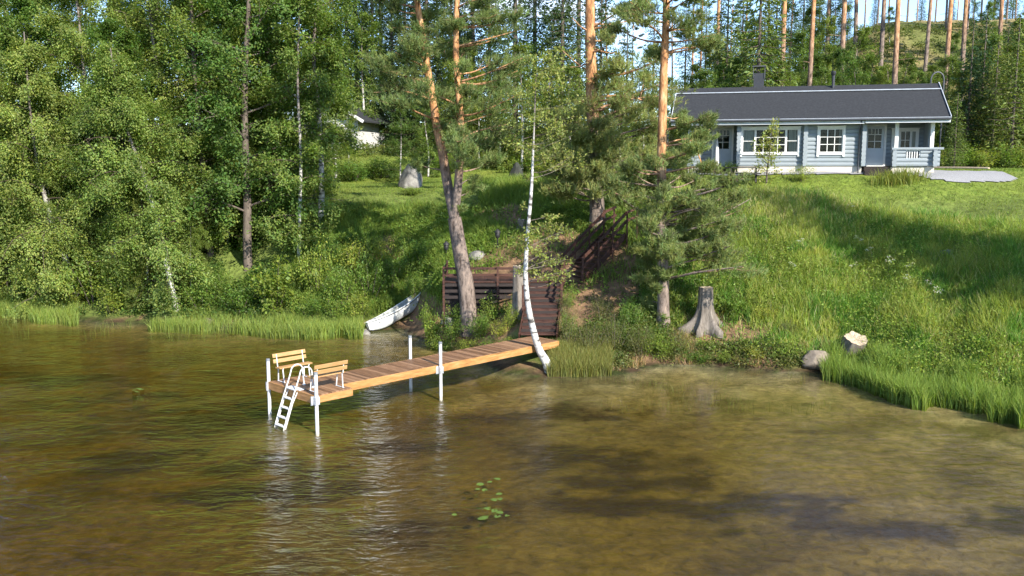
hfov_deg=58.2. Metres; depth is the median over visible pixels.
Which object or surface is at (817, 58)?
young birch
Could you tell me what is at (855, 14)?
hill pine
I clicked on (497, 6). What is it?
spruce tree
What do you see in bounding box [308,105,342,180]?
young birch
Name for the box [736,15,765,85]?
young birch
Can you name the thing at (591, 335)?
shrub
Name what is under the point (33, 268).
shrub
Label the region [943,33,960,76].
young birch
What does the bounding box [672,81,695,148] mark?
young birch
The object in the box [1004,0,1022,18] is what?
spruce tree
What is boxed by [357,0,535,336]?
pine tree
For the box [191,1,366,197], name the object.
alder tree
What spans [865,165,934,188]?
grass tuft
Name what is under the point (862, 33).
young birch
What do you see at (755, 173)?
picnic table
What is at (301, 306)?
shrub
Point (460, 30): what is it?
young birch
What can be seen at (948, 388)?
reeds
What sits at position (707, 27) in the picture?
spruce tree
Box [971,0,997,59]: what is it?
young birch
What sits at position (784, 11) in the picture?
hill pine
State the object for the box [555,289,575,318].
shrub
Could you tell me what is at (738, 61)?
young birch
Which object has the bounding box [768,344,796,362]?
shrub
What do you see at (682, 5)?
hill pine
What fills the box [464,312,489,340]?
shrub
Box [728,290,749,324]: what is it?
shrub
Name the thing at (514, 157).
shrub
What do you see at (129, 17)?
alder tree
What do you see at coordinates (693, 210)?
pine tree
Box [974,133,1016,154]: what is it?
shrub
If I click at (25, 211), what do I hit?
alder tree
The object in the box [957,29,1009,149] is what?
young birch
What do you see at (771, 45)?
young birch
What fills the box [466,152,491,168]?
shrub
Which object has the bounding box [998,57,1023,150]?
young spruce
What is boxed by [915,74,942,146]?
young birch
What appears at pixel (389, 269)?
shrub
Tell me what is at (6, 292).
birch tree
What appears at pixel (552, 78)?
young birch
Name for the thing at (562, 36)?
spruce tree
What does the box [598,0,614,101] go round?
hill pine
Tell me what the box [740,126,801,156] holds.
window
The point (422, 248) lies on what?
shrub
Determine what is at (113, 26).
alder tree
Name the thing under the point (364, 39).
young birch
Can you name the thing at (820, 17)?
young birch
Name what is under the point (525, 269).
birch tree
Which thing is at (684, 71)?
spruce tree
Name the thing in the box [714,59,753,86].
young birch
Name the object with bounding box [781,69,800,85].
young birch
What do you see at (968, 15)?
hill pine
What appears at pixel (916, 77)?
young birch
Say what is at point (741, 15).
spruce tree
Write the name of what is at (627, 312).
shrub
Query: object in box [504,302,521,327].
shrub
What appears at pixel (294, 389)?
bathing ladder
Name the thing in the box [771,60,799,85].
young birch
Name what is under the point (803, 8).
spruce tree
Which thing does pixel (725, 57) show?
young spruce
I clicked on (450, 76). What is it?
young birch
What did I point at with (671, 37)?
hill pine
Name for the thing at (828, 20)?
young birch
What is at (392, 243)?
shrub
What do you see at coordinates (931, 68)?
young birch
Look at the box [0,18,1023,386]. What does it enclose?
undergrowth
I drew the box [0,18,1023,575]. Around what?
terrain
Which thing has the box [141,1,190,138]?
spruce tree
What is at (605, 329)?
shrub
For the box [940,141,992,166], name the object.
shrub
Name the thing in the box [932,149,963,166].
shrub
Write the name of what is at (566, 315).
shrub
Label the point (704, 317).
tree stump
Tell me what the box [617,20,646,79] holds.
hill pine
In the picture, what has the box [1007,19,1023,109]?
young spruce
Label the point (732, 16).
hill pine
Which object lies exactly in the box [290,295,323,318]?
shrub
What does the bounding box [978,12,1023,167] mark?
young spruce
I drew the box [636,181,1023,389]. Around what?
tall grass
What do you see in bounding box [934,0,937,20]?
hill pine
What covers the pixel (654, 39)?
spruce tree
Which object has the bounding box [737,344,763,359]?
shrub
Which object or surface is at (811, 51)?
hill pine
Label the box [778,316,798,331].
shrub
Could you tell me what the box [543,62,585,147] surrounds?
young birch
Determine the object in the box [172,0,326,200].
birch tree
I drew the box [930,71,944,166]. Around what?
arched pole
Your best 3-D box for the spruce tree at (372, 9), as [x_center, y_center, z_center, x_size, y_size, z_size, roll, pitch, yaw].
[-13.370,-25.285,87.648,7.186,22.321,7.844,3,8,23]
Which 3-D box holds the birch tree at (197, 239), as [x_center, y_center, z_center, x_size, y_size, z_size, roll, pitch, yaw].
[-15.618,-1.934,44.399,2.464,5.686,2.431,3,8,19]
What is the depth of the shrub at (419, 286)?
42.98 m
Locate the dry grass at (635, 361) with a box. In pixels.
[558,326,837,371]
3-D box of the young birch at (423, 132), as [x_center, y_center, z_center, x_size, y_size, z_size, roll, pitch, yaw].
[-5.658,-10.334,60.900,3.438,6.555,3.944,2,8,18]
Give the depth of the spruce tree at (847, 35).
118.37 m
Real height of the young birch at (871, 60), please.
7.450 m
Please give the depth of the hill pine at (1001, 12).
73.57 m
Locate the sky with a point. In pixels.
(941, 5)
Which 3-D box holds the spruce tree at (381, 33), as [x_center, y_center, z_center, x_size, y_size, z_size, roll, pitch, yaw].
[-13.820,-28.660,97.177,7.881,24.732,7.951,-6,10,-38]
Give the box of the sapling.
[751,117,783,183]
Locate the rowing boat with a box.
[365,292,420,330]
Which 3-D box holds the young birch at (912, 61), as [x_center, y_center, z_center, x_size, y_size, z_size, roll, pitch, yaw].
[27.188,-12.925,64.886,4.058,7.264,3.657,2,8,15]
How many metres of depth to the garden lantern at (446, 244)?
42.94 m
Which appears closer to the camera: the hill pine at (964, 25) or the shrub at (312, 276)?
the shrub at (312, 276)
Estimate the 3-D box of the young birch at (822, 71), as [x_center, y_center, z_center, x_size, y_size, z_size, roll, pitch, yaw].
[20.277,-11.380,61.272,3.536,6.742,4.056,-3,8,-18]
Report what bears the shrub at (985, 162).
on the terrain at (750, 502)
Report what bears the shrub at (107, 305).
on the terrain at (750, 502)
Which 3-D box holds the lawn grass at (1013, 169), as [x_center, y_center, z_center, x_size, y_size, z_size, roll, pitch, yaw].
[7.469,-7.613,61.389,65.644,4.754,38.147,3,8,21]
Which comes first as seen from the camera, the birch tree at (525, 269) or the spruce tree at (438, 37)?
the birch tree at (525, 269)
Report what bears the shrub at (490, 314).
on the terrain at (750, 502)
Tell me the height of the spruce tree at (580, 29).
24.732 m
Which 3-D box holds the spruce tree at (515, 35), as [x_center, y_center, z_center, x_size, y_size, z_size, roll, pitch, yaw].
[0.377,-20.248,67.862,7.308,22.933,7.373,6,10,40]
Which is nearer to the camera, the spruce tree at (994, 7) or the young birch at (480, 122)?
the young birch at (480, 122)
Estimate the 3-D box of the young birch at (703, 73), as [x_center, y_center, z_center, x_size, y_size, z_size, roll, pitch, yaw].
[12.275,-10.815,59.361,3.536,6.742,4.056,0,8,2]
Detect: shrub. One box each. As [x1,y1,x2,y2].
[0,239,29,290]
[7,276,34,301]
[9,232,76,294]
[53,226,118,306]
[53,284,87,304]
[87,272,133,316]
[95,240,154,311]
[132,264,176,301]
[179,277,227,313]
[206,267,246,299]
[212,281,257,317]
[241,247,300,314]
[286,288,316,315]
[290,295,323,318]
[291,159,340,183]
[293,233,337,291]
[309,233,347,264]
[315,260,361,310]
[315,287,353,324]
[327,235,380,274]
[333,159,370,181]
[345,286,373,318]
[351,244,393,302]
[363,154,405,178]
[370,234,403,259]
[371,248,407,291]
[391,234,419,276]
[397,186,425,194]
[403,269,425,299]
[409,235,433,264]
[416,304,435,330]
[423,308,445,352]
[427,153,455,172]
[429,330,458,350]
[437,305,465,340]
[439,298,453,316]
[452,337,477,349]
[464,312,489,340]
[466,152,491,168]
[477,335,501,345]
[478,289,506,322]
[486,152,526,169]
[489,315,508,336]
[500,335,515,341]
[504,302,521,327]
[512,150,552,171]
[523,156,553,172]
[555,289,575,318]
[555,301,583,343]
[558,309,576,337]
[563,283,579,308]
[573,311,611,349]
[587,295,616,318]
[599,306,635,351]
[616,293,646,325]
[625,318,654,358]
[639,328,677,360]
[664,324,695,351]
[682,350,715,365]
[711,350,736,362]
[722,159,738,170]
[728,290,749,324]
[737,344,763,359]
[752,304,779,318]
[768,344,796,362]
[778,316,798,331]
[787,163,816,181]
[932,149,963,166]
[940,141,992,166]
[941,137,977,158]
[965,145,1003,167]
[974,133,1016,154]
[988,142,1023,167]
[1011,141,1023,167]
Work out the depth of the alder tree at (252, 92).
46.37 m
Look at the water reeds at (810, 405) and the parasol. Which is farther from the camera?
the parasol
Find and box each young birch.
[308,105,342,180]
[323,75,357,178]
[335,8,397,140]
[336,105,365,169]
[379,108,421,180]
[405,93,451,177]
[420,12,488,143]
[436,42,500,158]
[436,51,490,168]
[449,69,505,168]
[484,82,520,162]
[487,42,556,172]
[519,9,583,134]
[519,53,580,163]
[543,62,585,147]
[572,71,617,160]
[605,76,642,158]
[625,70,657,153]
[655,74,687,149]
[667,64,707,148]
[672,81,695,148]
[676,66,723,132]
[699,42,732,83]
[703,63,732,87]
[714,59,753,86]
[717,54,754,87]
[728,29,767,86]
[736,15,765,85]
[751,40,789,86]
[766,0,804,83]
[770,29,829,85]
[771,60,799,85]
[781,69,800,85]
[794,51,823,85]
[796,5,825,74]
[796,14,845,84]
[799,0,835,63]
[806,43,846,84]
[812,66,836,85]
[823,23,879,83]
[829,46,862,84]
[831,0,858,47]
[836,54,872,84]
[856,50,887,84]
[870,65,889,83]
[871,64,897,84]
[876,6,900,46]
[889,51,917,83]
[909,69,937,139]
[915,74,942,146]
[925,64,948,140]
[933,54,968,145]
[935,70,989,147]
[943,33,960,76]
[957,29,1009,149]
[962,0,986,24]
[969,43,1023,157]
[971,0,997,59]
[988,37,1023,131]
[991,0,1019,19]
[1001,17,1023,72]
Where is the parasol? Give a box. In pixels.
[715,138,718,164]
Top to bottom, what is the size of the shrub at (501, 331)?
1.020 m
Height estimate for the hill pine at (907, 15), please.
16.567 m
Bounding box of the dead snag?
[510,265,522,320]
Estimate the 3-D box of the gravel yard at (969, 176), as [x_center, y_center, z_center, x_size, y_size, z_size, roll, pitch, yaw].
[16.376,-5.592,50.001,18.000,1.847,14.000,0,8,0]
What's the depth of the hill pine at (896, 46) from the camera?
59.29 m
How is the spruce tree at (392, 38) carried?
on the terrain at (750, 502)
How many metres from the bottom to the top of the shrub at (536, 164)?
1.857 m
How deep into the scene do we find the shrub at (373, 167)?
61.22 m
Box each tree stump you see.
[516,219,525,232]
[676,286,725,337]
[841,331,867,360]
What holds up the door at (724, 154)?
in the log house
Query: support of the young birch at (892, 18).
on the terrain at (750, 502)
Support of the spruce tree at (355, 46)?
on the terrain at (750, 502)
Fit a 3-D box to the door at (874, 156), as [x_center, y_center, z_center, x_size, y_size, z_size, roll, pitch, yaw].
[18.483,-7.269,46.898,1.100,2.120,0.220,2,8,14]
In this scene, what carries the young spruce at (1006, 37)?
on the terrain at (750, 502)
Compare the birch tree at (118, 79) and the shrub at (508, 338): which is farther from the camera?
the birch tree at (118, 79)
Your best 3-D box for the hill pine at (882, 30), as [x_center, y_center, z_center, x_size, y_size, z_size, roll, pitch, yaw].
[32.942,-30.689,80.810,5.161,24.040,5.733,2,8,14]
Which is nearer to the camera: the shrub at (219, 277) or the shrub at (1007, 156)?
the shrub at (219, 277)
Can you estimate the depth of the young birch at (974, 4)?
96.77 m
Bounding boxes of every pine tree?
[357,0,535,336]
[528,0,697,229]
[599,0,768,329]
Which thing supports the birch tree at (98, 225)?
on the terrain at (750, 502)
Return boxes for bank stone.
[469,251,485,260]
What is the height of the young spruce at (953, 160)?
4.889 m
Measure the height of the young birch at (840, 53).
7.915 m
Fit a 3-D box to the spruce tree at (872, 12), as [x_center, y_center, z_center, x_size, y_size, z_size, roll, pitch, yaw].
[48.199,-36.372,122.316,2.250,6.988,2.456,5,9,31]
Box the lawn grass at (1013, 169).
[297,146,1023,224]
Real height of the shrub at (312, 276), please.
3.190 m
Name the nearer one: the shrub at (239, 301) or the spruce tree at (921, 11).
the shrub at (239, 301)
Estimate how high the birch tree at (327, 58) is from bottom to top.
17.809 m
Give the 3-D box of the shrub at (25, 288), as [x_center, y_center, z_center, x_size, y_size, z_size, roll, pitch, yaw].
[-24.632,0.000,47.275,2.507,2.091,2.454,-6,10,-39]
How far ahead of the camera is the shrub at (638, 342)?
34.19 m
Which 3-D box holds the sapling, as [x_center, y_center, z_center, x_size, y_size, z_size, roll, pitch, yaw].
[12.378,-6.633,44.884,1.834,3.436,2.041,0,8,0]
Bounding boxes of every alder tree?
[0,0,94,200]
[0,0,97,266]
[0,0,142,213]
[0,105,88,303]
[56,0,219,203]
[64,15,198,272]
[93,97,180,252]
[114,0,265,257]
[138,0,318,239]
[164,0,332,270]
[174,0,368,232]
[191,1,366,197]
[241,77,297,241]
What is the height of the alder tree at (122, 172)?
9.481 m
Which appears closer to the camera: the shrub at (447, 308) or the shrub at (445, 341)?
the shrub at (445, 341)
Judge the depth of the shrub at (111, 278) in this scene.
43.88 m
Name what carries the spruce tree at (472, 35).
on the terrain at (750, 502)
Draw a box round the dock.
[266,335,558,436]
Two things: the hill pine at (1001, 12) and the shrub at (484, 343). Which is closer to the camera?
the shrub at (484, 343)
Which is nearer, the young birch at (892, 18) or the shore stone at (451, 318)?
the shore stone at (451, 318)
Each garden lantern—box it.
[443,241,449,252]
[494,229,500,247]
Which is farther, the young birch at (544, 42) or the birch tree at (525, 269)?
the young birch at (544, 42)
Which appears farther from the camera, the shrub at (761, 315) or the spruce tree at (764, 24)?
the spruce tree at (764, 24)
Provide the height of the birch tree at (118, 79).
13.975 m
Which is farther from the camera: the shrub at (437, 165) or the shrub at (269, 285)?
the shrub at (437, 165)
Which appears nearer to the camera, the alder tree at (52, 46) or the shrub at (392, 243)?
the shrub at (392, 243)
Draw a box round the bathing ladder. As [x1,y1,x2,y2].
[274,364,313,430]
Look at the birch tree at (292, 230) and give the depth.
44.21 m
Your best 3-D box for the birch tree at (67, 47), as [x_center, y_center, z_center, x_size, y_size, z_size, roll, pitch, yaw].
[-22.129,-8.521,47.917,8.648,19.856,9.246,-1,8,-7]
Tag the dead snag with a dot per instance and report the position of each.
(517, 291)
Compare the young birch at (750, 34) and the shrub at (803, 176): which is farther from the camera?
the young birch at (750, 34)
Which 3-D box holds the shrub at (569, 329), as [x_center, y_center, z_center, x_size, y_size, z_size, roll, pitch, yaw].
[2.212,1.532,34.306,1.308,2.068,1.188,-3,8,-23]
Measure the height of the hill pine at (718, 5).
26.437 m
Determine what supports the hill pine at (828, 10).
on the terrain at (750, 502)
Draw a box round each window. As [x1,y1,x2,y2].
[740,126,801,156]
[816,126,845,156]
[891,128,919,152]
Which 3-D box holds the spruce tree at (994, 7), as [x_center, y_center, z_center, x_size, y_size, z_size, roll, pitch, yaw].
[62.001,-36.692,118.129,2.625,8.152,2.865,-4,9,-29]
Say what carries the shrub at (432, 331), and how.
on the terrain at (750, 502)
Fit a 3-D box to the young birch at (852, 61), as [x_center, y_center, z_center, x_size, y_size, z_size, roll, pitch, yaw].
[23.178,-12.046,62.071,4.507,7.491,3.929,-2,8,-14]
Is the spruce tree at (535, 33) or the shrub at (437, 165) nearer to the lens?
the shrub at (437, 165)
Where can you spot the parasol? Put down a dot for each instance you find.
(717, 152)
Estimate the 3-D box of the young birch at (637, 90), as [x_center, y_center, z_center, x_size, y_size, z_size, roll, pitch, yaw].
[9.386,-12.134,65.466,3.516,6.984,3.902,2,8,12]
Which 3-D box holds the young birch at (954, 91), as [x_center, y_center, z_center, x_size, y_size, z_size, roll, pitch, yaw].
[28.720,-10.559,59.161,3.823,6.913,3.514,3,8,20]
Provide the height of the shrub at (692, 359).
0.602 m
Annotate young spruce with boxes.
[700,0,751,87]
[710,0,798,86]
[934,19,997,158]
[935,92,971,166]
[944,12,1008,147]
[966,36,1019,166]
[977,23,1019,142]
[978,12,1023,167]
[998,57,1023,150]
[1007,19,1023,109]
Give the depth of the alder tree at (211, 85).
46.70 m
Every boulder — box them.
[398,164,422,187]
[509,162,522,176]
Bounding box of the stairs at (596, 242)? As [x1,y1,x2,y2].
[559,206,637,281]
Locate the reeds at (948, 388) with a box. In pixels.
[0,289,1023,428]
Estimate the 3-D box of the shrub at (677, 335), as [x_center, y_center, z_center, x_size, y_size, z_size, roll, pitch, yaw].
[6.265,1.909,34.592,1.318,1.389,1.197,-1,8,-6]
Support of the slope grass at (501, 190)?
on the terrain at (750, 502)
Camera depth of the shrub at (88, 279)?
45.15 m
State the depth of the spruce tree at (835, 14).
83.36 m
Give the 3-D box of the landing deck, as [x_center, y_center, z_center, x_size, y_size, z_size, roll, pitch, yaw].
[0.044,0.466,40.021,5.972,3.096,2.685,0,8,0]
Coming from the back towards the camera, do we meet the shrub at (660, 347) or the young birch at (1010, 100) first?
the young birch at (1010, 100)
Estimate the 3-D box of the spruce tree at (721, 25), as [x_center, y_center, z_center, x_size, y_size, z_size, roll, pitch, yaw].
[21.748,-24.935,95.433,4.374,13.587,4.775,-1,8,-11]
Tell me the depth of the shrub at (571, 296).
37.20 m
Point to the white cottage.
(372, 133)
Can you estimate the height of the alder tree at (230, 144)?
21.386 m
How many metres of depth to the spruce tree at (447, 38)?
89.15 m
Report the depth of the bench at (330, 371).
26.16 m
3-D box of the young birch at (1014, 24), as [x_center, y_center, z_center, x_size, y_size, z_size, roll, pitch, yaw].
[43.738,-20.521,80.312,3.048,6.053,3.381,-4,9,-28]
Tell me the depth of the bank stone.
42.54 m
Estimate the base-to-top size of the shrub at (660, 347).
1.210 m
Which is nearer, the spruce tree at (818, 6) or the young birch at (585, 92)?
the young birch at (585, 92)
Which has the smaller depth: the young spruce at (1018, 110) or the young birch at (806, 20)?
the young spruce at (1018, 110)
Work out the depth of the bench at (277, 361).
27.55 m
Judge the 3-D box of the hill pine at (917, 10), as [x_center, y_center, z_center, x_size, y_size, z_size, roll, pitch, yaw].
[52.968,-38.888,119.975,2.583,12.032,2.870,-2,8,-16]
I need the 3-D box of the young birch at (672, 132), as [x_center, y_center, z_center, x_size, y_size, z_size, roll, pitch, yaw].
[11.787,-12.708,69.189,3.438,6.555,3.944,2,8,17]
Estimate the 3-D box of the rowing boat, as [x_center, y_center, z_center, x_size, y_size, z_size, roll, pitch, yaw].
[-5.218,1.043,42.203,1.258,0.724,3.932,-15,12,43]
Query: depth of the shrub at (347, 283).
42.12 m
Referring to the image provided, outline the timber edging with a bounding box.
[934,167,989,169]
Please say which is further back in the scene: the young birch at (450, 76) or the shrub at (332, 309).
the young birch at (450, 76)
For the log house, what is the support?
on the terrain at (750, 502)
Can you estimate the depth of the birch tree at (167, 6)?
54.33 m
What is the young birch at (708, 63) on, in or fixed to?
on the terrain at (750, 502)
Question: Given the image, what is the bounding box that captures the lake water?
[0,315,1022,575]
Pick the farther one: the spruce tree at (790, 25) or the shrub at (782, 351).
the spruce tree at (790, 25)
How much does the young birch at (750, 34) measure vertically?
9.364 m
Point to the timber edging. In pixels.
(981, 168)
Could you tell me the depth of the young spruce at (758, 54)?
59.14 m
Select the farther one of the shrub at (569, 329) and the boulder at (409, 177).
the boulder at (409, 177)
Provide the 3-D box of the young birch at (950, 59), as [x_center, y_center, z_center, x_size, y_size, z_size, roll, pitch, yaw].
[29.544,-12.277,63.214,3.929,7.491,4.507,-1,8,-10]
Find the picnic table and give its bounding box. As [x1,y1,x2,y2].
[725,167,760,182]
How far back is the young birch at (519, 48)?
61.65 m
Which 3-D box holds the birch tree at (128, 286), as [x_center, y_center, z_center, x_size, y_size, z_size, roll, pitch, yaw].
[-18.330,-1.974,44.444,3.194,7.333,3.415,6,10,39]
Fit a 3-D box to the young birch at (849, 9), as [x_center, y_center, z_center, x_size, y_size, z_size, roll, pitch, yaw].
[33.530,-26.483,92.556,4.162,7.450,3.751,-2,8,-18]
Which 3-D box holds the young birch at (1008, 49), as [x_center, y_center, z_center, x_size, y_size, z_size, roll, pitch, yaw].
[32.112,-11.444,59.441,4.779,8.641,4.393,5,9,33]
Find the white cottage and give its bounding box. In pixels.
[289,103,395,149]
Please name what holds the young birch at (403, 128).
on the terrain at (750, 502)
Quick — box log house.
[671,65,951,175]
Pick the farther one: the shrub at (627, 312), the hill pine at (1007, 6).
the hill pine at (1007, 6)
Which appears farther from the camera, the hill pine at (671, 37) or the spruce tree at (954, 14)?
the spruce tree at (954, 14)
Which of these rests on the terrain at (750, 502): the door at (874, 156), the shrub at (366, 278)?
the shrub at (366, 278)
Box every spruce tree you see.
[57,0,107,150]
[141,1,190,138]
[319,0,355,98]
[331,0,370,99]
[332,0,388,133]
[342,0,377,106]
[345,0,408,132]
[358,0,411,115]
[361,1,413,144]
[370,0,422,130]
[374,0,454,145]
[378,0,446,143]
[421,0,455,121]
[429,0,470,120]
[429,0,510,150]
[461,1,523,140]
[475,0,555,164]
[504,0,567,140]
[519,0,585,163]
[528,0,617,137]
[581,0,623,124]
[610,23,645,157]
[633,0,679,140]
[669,1,699,107]
[687,1,714,81]
[700,0,732,84]
[728,0,753,60]
[748,0,774,85]
[762,0,793,82]
[773,0,802,85]
[791,0,810,57]
[798,0,826,67]
[822,0,847,76]
[846,0,853,40]
[869,0,880,25]
[915,0,927,19]
[947,0,957,19]
[986,0,998,19]
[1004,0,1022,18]
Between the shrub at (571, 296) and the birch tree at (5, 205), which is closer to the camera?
the shrub at (571, 296)
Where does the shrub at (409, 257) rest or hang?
on the terrain at (750, 502)
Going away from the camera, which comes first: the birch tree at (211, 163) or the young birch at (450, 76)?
the birch tree at (211, 163)
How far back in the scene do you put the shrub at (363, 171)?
59.30 m
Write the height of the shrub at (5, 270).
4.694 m
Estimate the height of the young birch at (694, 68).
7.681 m
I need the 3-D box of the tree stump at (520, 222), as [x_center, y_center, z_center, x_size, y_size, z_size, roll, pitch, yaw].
[0.465,-2.883,43.613,0.677,0.805,0.855,0,8,2]
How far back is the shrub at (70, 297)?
45.31 m
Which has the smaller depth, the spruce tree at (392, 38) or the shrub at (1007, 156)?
the shrub at (1007, 156)
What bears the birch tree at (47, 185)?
on the terrain at (750, 502)
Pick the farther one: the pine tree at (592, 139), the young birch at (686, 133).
the young birch at (686, 133)
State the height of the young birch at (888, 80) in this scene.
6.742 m
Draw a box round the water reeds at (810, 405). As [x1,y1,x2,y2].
[0,313,832,414]
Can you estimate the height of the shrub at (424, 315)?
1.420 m
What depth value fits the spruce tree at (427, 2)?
77.70 m
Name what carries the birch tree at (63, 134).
on the terrain at (750, 502)
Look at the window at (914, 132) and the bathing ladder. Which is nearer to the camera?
the bathing ladder
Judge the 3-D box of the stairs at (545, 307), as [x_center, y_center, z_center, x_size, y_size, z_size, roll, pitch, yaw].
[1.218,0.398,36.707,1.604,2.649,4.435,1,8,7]
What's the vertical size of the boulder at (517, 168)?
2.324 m
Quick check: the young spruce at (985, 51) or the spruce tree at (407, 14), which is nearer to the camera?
the young spruce at (985, 51)
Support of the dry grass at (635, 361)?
on the terrain at (750, 502)
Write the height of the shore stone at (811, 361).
0.733 m
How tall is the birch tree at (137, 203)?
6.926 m
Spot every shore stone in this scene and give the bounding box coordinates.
[440,317,453,326]
[801,350,829,369]
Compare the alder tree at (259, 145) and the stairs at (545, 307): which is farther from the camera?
the alder tree at (259, 145)
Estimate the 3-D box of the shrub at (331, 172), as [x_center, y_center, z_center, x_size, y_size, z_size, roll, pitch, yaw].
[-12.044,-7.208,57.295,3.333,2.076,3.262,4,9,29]
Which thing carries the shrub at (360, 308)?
on the terrain at (750, 502)
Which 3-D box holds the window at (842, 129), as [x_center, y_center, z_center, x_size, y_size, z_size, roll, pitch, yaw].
[15.986,-7.358,46.116,1.390,1.525,0.263,2,8,14]
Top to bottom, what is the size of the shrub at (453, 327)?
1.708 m
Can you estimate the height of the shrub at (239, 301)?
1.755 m
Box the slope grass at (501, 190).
[286,166,656,325]
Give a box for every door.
[711,126,733,165]
[865,124,886,165]
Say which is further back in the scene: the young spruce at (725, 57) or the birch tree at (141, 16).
the young spruce at (725, 57)
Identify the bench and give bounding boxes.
[272,349,311,382]
[307,360,347,391]
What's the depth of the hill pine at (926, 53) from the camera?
79.69 m
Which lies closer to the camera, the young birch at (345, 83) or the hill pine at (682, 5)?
the young birch at (345, 83)
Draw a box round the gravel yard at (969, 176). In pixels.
[666,169,1017,181]
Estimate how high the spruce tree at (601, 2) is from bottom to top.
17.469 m
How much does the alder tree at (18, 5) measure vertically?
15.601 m
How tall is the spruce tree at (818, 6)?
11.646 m
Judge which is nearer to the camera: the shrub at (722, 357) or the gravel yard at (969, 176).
the shrub at (722, 357)
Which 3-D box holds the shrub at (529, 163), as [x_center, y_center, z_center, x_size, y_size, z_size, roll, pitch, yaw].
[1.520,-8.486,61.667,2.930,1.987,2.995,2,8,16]
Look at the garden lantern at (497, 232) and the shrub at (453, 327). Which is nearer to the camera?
the shrub at (453, 327)
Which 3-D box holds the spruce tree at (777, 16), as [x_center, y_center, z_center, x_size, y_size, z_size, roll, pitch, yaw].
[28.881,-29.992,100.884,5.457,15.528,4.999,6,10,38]
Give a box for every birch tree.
[0,0,72,286]
[0,6,27,300]
[0,32,136,322]
[0,125,29,300]
[1,0,153,278]
[14,154,83,300]
[35,0,166,173]
[39,40,226,320]
[44,107,112,287]
[74,0,222,256]
[76,156,140,298]
[99,173,164,306]
[117,0,250,205]
[118,183,179,311]
[171,190,212,303]
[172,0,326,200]
[192,87,263,248]
[235,0,351,262]
[235,0,365,220]
[495,40,597,372]
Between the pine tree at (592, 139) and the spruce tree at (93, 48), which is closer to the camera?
the pine tree at (592, 139)
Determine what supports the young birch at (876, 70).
on the terrain at (750, 502)
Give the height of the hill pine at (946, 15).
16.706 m
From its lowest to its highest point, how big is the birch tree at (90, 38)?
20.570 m
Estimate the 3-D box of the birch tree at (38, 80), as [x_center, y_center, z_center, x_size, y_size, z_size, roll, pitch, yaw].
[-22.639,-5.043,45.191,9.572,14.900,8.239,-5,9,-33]
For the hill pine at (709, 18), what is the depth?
101.06 m
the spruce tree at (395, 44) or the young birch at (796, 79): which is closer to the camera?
the young birch at (796, 79)
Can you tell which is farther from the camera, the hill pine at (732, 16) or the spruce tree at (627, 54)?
the hill pine at (732, 16)
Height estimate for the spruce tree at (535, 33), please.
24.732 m
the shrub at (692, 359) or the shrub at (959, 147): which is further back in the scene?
the shrub at (959, 147)
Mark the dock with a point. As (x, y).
(325, 388)
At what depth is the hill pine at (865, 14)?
114.41 m
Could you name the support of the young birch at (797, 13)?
on the terrain at (750, 502)
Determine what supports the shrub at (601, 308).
on the terrain at (750, 502)
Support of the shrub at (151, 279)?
on the terrain at (750, 502)
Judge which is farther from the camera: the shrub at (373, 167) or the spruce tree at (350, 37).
the spruce tree at (350, 37)
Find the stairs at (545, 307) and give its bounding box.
[518,260,565,339]
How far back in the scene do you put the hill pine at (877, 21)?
96.93 m
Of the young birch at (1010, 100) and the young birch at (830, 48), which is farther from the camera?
the young birch at (830, 48)
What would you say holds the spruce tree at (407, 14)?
on the terrain at (750, 502)
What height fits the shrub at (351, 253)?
2.185 m
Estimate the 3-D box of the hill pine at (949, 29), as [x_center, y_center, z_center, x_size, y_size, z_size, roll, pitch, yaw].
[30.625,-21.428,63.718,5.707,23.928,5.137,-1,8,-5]
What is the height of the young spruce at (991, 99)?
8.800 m
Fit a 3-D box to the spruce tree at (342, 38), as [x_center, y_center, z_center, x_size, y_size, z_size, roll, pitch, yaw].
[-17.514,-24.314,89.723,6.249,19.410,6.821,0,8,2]
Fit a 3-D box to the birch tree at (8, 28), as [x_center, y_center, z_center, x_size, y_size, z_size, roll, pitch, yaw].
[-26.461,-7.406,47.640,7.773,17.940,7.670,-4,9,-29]
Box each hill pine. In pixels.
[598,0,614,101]
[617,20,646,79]
[660,0,683,113]
[679,0,703,82]
[687,0,716,81]
[715,0,720,71]
[725,0,742,50]
[780,0,786,85]
[804,0,815,85]
[824,0,831,85]
[828,0,846,70]
[853,0,859,72]
[864,0,866,28]
[875,0,885,65]
[876,0,879,27]
[892,0,911,83]
[906,0,909,21]
[916,0,918,20]
[923,0,932,74]
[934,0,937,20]
[939,0,953,134]
[944,0,947,30]
[958,0,973,99]
[967,0,969,33]
[995,0,1003,80]
[1005,0,1008,21]
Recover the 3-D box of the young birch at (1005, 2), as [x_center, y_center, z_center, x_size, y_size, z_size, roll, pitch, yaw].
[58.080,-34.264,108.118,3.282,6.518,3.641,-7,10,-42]
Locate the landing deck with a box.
[442,260,583,335]
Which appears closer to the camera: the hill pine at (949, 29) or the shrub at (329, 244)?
the shrub at (329, 244)
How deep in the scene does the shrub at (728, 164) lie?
47.03 m
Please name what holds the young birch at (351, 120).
on the terrain at (750, 502)
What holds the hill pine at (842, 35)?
on the terrain at (750, 502)
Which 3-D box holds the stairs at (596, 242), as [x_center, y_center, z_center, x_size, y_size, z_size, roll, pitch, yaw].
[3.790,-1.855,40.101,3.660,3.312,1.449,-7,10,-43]
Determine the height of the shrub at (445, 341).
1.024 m
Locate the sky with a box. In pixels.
[0,0,1023,127]
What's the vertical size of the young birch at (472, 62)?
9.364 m

